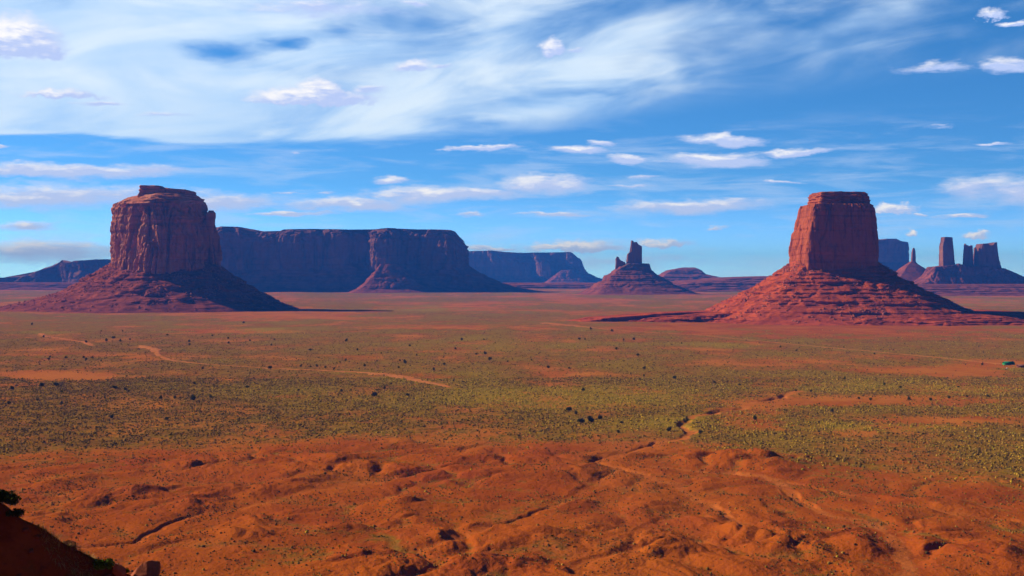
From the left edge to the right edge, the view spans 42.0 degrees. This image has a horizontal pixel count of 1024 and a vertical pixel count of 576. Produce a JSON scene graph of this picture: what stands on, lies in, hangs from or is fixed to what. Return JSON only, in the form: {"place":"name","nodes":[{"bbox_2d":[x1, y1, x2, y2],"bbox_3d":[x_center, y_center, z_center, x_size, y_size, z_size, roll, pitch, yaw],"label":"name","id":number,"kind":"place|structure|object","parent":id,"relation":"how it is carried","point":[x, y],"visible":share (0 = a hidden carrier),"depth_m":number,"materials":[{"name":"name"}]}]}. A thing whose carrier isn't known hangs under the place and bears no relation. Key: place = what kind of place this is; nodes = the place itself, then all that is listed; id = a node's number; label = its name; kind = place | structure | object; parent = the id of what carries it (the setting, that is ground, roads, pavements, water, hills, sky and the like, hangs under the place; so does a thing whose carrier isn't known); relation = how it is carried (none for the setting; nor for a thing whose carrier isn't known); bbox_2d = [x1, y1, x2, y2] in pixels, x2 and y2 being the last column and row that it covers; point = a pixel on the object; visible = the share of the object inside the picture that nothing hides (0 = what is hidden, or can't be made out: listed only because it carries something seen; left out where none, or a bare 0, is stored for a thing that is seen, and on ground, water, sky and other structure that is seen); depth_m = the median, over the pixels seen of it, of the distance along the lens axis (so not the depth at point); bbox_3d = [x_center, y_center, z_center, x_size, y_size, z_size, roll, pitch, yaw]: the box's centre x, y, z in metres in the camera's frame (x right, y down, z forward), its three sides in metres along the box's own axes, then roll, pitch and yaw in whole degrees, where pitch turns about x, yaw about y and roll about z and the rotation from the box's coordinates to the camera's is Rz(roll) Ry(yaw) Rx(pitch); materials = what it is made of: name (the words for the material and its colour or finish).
{"place":"outdoors","nodes":[
{"label":"outdoors","id":0,"kind":"place"},
{"bbox_2d":[0,502,130,575],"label":"hillside","id":1,"kind":"structure","parent":0,"point":[16,543],"depth_m":56.31,"materials":[{"name":"soil"}]},
{"bbox_2d":[0,489,21,504],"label":"bush","id":2,"kind":"object","parent":1,"relation":"on","point":[9,497],"visible":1,"depth_m":56.04,"materials":[{"name":"green plant"}]},
{"bbox_2d":[5,508,24,517],"bbox_3d":[-20.978,9.500,56.290,0.828,0.410,0.776,0,1,-31],"label":"bush","id":3,"kind":"object","parent":1,"relation":"on","point":[20,512],"visible":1,"depth_m":56.20,"materials":[{"name":"green plant"}]},
{"bbox_2d":[36,519,59,552],"bbox_3d":[-19.924,10.539,57.008,1.420,1.599,1.452,0,1,0],"label":"grass clump","id":4,"kind":"object","parent":1,"relation":"on","point":[46,530],"visible":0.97,"depth_m":56.74,"materials":[{"name":"plant"}]},
{"bbox_2d":[40,524,72,568],"bbox_3d":[-19.463,10.928,57.186,1.891,2.346,1.762,0,1,0],"label":"grass clump","id":5,"kind":"object","parent":1,"relation":"on","point":[56,543],"visible":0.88,"depth_m":56.83,"materials":[{"name":"plant"}]},
{"bbox_2d":[0,520,115,575],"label":"hillside stones","id":6,"kind":"object","parent":1,"relation":"on","point":[25,530],"visible":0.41,"depth_m":56.27,"materials":[{"name":"brown stone"}]},
{"bbox_2d":[64,540,76,549],"bbox_3d":[-19.141,11.193,57.477,0.743,0.539,0.615,-13,12,-17],"label":"boulder","id":7,"kind":"object","parent":1,"relation":"on","point":[73,545],"visible":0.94,"depth_m":57.45,"materials":[{"name":"brown stone"}]},
{"bbox_2d":[59,539,82,575],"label":"grass clump","id":8,"kind":"object","parent":1,"relation":"on","point":[72,561],"visible":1,"depth_m":57.05,"materials":[{"name":"plant"}]},
{"bbox_2d":[64,542,96,575],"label":"grass clump","id":9,"kind":"object","parent":1,"relation":"on","point":[80,561],"visible":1,"depth_m":57.24,"materials":[{"name":"plant"}]},
{"bbox_2d":[77,549,96,575],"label":"grass clump","id":10,"kind":"object","parent":1,"relation":"on","point":[89,562],"visible":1,"depth_m":57.43,"materials":[{"name":"plant"}]},
{"bbox_2d":[92,558,114,570],"bbox_3d":[-17.625,11.907,57.542,0.942,0.615,0.785,0,1,-35],"label":"bush","id":11,"kind":"object","parent":1,"relation":"on","point":[103,564],"visible":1,"depth_m":57.41,"materials":[{"name":"green plant"}]},
{"bbox_2d":[112,563,125,575],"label":"boulder","id":12,"kind":"object","parent":1,"relation":"on","point":[118,570],"visible":1,"depth_m":57.80,"materials":[{"name":"brown stone"}]},
{"bbox_2d":[131,560,160,575],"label":"boulder","id":13,"kind":"object","parent":1,"relation":"on","point":[150,568],"visible":1,"depth_m":58.19,"materials":[{"name":"brown stone"}]},
{"bbox_2d":[38,333,94,345],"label":"dirt track","id":14,"kind":"structure","parent":0,"point":[84,342],"depth_m":1868.18,"materials":[{"name":"beige soil"}]},
{"bbox_2d":[0,278,1023,575],"bbox_3d":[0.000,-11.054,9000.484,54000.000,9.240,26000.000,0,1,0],"label":"ground","id":15,"kind":"structure","parent":0,"point":[534,316],"depth_m":695.31,"materials":[{"name":"soil"}]},
{"bbox_2d":[0,259,110,289],"bbox_3d":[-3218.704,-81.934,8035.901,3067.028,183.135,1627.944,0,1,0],"label":"ridge","id":16,"kind":"structure","parent":15,"relation":"on","point":[62,274],"depth_m":7788.62,"materials":[{"name":"brown stone"}]},
{"bbox_2d":[0,185,298,312],"bbox_3d":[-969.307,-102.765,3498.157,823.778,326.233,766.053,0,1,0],"label":"sandstone butte","id":17,"kind":"object","parent":15,"relation":"on","point":[157,231],"visible":0.94,"depth_m":3374.29,"materials":[{"name":"red stone"}]},
{"bbox_2d":[0,261,292,310],"bbox_3d":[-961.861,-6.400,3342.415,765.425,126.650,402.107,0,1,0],"label":"fallen blocks","id":18,"kind":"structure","parent":17,"relation":"on","point":[173,279],"depth_m":3364.15,"materials":[{"name":"brown stone"}]},
{"bbox_2d":[136,345,449,387],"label":"dry wash","id":19,"kind":"object","parent":15,"relation":"in","point":[156,351],"visible":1,"depth_m":1280.04},
{"bbox_2d":[216,226,548,292],"bbox_3d":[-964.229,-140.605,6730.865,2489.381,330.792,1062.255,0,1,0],"label":"long mesa","id":20,"kind":"structure","parent":15,"relation":"on","point":[388,260],"depth_m":6523.68,"materials":[{"name":"brown stone"}]},
{"bbox_2d":[0,377,1023,570],"bbox_3d":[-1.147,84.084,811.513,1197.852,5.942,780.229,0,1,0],"label":"scrub","id":21,"kind":"object","parent":15,"relation":"on","point":[463,383],"visible":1,"depth_m":912.34,"materials":[{"name":"green plant"}]},
{"bbox_2d":[0,429,1023,575],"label":"sparse scrub","id":22,"kind":"object","parent":15,"relation":"on","point":[513,557],"visible":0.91,"depth_m":544.22,"materials":[{"name":"green plant"}]},
{"bbox_2d":[0,330,1023,382],"bbox_3d":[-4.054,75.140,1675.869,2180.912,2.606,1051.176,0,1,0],"label":"scrub","id":23,"kind":"object","parent":15,"relation":"on","point":[472,363],"visible":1,"depth_m":1424.23,"materials":[{"name":"green plant"}]},
{"bbox_2d":[468,250,601,282],"bbox_3d":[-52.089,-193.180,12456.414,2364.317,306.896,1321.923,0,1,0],"label":"mesa","id":24,"kind":"structure","parent":15,"relation":"on","point":[536,267],"depth_m":12162.14,"materials":[{"name":"stone"}]},
{"bbox_2d":[505,283,594,288],"bbox_3d":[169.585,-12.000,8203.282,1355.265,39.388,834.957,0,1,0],"label":"plateau","id":25,"kind":"structure","parent":15,"relation":"on","point":[555,285],"depth_m":7885.55,"materials":[{"name":"brown stone"}]},
{"bbox_2d":[587,415,594,421],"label":"juniper bush","id":26,"kind":"object","parent":15,"relation":"on","point":[591,418],"visible":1,"depth_m":847.73,"materials":[{"name":"green plant"}]},
{"bbox_2d":[577,241,698,294],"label":"castle rock","id":27,"kind":"object","parent":15,"relation":"on","point":[633,275],"visible":0.99,"depth_m":5778.35,"materials":[{"name":"brown stone"}]},
{"bbox_2d":[659,267,717,280],"bbox_3d":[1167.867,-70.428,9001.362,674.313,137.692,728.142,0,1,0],"label":"rocky rise","id":28,"kind":"structure","parent":15,"relation":"on","point":[687,273],"depth_m":8833.97,"materials":[{"name":"brown stone"}]},
{"bbox_2d":[670,276,768,291],"bbox_3d":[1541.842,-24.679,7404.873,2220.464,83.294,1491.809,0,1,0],"label":"plateau","id":29,"kind":"structure","parent":15,"relation":"on","point":[724,284],"depth_m":6859.55,"materials":[{"name":"brown stone"}]},
{"bbox_2d":[566,310,1023,325],"bbox_3d":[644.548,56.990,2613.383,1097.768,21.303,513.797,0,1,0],"label":"rock bench","id":30,"kind":"object","parent":15,"relation":"on","point":[988,317],"visible":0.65,"depth_m":2509.11,"materials":[{"name":"red stone"}]},
{"bbox_2d":[706,191,976,325],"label":"sandstone butte","id":31,"kind":"object","parent":15,"relation":"on","point":[834,234],"visible":0.96,"depth_m":2588.85,"materials":[{"name":"red stone"}]},
{"bbox_2d":[710,261,974,322],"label":"fallen blocks","id":32,"kind":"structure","parent":31,"relation":"on","point":[803,268],"depth_m":2556.79,"materials":[{"name":"red stone"}]},
{"bbox_2d":[878,239,908,271],"bbox_3d":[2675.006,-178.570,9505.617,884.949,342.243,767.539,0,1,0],"label":"square butte","id":33,"kind":"object","parent":15,"relation":"on","point":[893,254],"visible":0.35,"depth_m":9396.78,"materials":[{"name":"stone"}]},
{"bbox_2d":[896,248,924,280],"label":"rock spire","id":34,"kind":"object","parent":15,"relation":"on","point":[912,270],"visible":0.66,"depth_m":6239.79,"materials":[{"name":"brown stone"}]},
{"bbox_2d":[914,263,1023,283],"bbox_3d":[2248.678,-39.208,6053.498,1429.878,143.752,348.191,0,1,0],"label":"rock pedestal","id":35,"kind":"object","parent":15,"relation":"on","point":[958,273],"visible":0.53,"depth_m":5963.38,"materials":[{"name":"stone"}]},
{"bbox_2d":[939,237,954,265],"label":"rock tower","id":36,"kind":"structure","parent":35,"relation":"on","point":[946,253],"depth_m":6020.03,"materials":[{"name":"brown stone"}]},
{"bbox_2d":[962,243,973,265],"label":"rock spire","id":37,"kind":"object","parent":35,"relation":"on","point":[968,255],"visible":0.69,"depth_m":6038.31,"materials":[{"name":"brown stone"}]},
{"bbox_2d":[973,242,1001,267],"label":"castle block","id":38,"kind":"structure","parent":35,"relation":"on","point":[985,254],"depth_m":6007.52,"materials":[{"name":"brown stone"}]},
{"bbox_2d":[918,284,1023,295],"bbox_3d":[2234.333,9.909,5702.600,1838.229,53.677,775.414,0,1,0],"label":"plateau","id":39,"kind":"structure","parent":15,"relation":"on","point":[978,289],"depth_m":5489.87,"materials":[{"name":"brown stone"}]},
{"bbox_2d":[1002,361,1014,364],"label":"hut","id":40,"kind":"object","parent":15,"relation":"on","point":[1008,363],"visible":0.99,"depth_m":1368.13,"materials":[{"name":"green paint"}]},
{"bbox_2d":[0,0,1023,277],"label":"sky","id":41,"kind":"structure","parent":0,"point":[694,133],"materials":[{"name":"blue"}]},
{"bbox_2d":[540,323,1015,365],"bbox_3d":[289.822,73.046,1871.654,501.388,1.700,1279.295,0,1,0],"label":"dirt road","id":42,"kind":"structure","parent":0,"point":[767,341],"depth_m":1779.53,"materials":[{"name":"brown soil"}]}
]}

